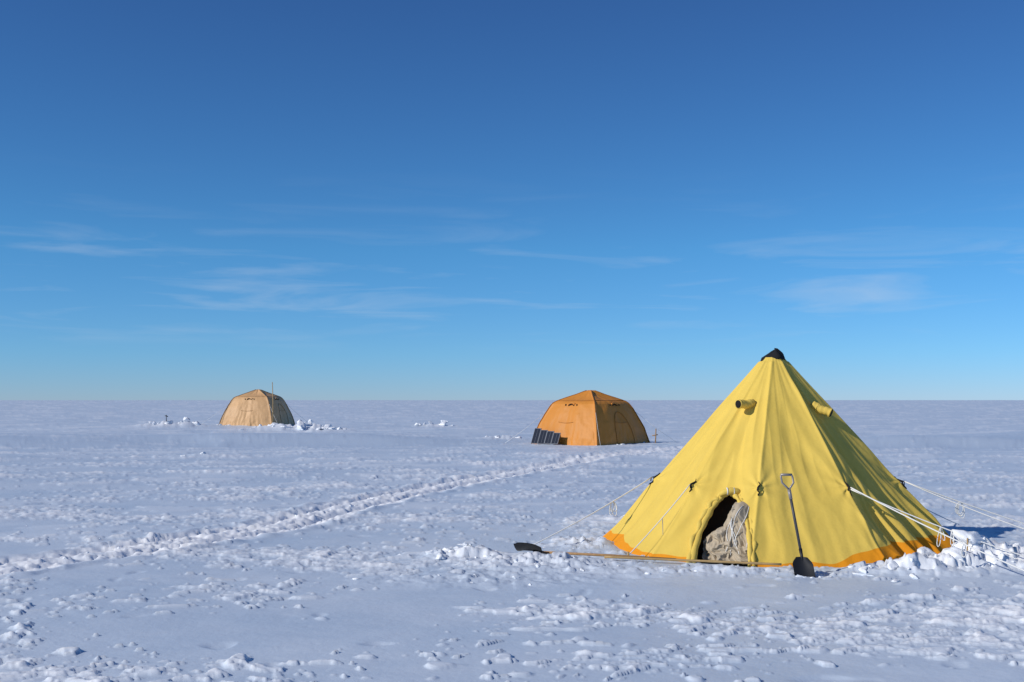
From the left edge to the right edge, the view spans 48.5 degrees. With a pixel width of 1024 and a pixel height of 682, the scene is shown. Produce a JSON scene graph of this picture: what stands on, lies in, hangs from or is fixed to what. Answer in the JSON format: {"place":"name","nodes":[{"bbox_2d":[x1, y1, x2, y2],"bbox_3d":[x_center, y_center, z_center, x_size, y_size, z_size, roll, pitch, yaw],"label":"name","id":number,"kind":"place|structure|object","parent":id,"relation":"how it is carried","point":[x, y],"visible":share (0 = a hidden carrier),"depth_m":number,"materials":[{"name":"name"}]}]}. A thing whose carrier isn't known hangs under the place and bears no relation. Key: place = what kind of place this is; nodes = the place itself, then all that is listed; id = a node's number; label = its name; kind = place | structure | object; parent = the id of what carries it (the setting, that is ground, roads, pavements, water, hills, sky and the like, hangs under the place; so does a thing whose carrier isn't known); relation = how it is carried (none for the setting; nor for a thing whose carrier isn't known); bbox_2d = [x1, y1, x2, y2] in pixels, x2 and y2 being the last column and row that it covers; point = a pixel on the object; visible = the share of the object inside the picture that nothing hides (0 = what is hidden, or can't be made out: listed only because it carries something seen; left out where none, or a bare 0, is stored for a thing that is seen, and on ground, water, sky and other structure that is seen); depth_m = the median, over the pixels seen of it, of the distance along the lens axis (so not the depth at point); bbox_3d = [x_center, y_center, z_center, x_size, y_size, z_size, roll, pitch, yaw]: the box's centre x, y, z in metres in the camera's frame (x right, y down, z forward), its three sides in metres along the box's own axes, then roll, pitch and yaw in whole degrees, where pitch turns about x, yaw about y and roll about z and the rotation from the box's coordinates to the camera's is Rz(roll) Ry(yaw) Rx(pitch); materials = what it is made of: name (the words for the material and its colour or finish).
{"place":"outdoors","nodes":[
{"label":"outdoors","id":0,"kind":"place"},
{"bbox_2d":[0,400,1023,681],"bbox_3d":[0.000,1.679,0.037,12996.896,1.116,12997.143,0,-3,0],"label":"snow ground","id":1,"kind":"structure","parent":0,"point":[224,592],"depth_m":11.93,"materials":[{"name":"white snow"}]},
{"bbox_2d":[216,389,305,425],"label":"dome tent","id":2,"kind":"object","parent":1,"relation":"on","point":[255,407],"visible":0.94,"depth_m":68.55,"materials":[{"name":"fabric"}]},
{"bbox_2d":[26,417,1020,618],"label":"snow chunks","id":3,"kind":"object","parent":1,"relation":"on","point":[973,537],"visible":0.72,"depth_m":12.04,"materials":[{"name":"white snow"}]},
{"bbox_2d":[531,428,541,443],"bbox_3d":[0.948,3.701,44.364,0.265,0.609,0.349,3,-4,-45],"label":"solar panel","id":4,"kind":"object","parent":1,"relation":"on","point":[536,435],"visible":1,"depth_m":44.36,"materials":[{"name":"black"}]},
{"bbox_2d":[537,430,547,443],"bbox_3d":[1.192,3.722,44.099,0.242,0.553,0.349,3,-4,-45],"label":"solar panel","id":5,"kind":"object","parent":1,"relation":"on","point":[542,436],"visible":1,"depth_m":44.10,"materials":[{"name":"black"}]},
{"bbox_2d":[544,431,553,443],"bbox_3d":[1.436,3.715,43.835,0.220,0.497,0.349,3,-4,-45],"label":"solar panel","id":6,"kind":"object","parent":1,"relation":"on","point":[549,437],"visible":1,"depth_m":43.83,"materials":[{"name":"black"}]},
{"bbox_2d":[551,433,560,443],"bbox_3d":[1.680,3.731,43.571,0.198,0.441,0.349,3,-4,-45],"label":"solar panel","id":7,"kind":"object","parent":1,"relation":"on","point":[555,438],"visible":1,"depth_m":43.56,"materials":[{"name":"black"}]},
{"bbox_2d":[507,390,672,445],"bbox_3d":[3.120,3.055,45.102,4.818,2.220,4.818,-3,-4,43],"label":"dome tent","id":8,"kind":"object","parent":1,"relation":"on","point":[590,417],"visible":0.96,"depth_m":43.98,"materials":[{"name":"fabric"}]},
{"bbox_2d":[514,542,675,558],"bbox_3d":[0.891,2.285,12.394,1.797,0.145,0.228,-1,-3,18],"label":"snow shovel","id":9,"kind":"object","parent":1,"relation":"on","point":[520,546],"visible":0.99,"depth_m":12.54,"materials":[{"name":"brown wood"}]},
{"bbox_2d":[604,556,781,565],"bbox_3d":[1.890,2.319,12.016,1.866,0.029,0.028,-1,-3,17],"label":"bamboo pole","id":10,"kind":"object","parent":1,"relation":"on","point":[692,560],"visible":1,"depth_m":12.00,"materials":[{"name":"beige wood"}]},
{"bbox_2d":[535,348,1023,570],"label":"pyramid tent","id":11,"kind":"object","parent":1,"relation":"on","point":[715,489],"visible":0.98,"depth_m":12.91,"materials":[{"name":"yellow fabric"}]},
{"bbox_2d":[780,473,832,577],"bbox_3d":[2.893,1.875,11.319,0.518,1.087,0.248,-2,-4,39],"label":"snow shovel","id":12,"kind":"object","parent":1,"relation":"on","point":[803,566],"visible":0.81,"depth_m":11.30,"materials":[{"name":"grey metal"}]},
{"bbox_2d":[0,0,1023,399],"label":"sky","id":13,"kind":"structure","parent":0,"point":[200,199],"materials":[{"name":"blue"}]}
]}

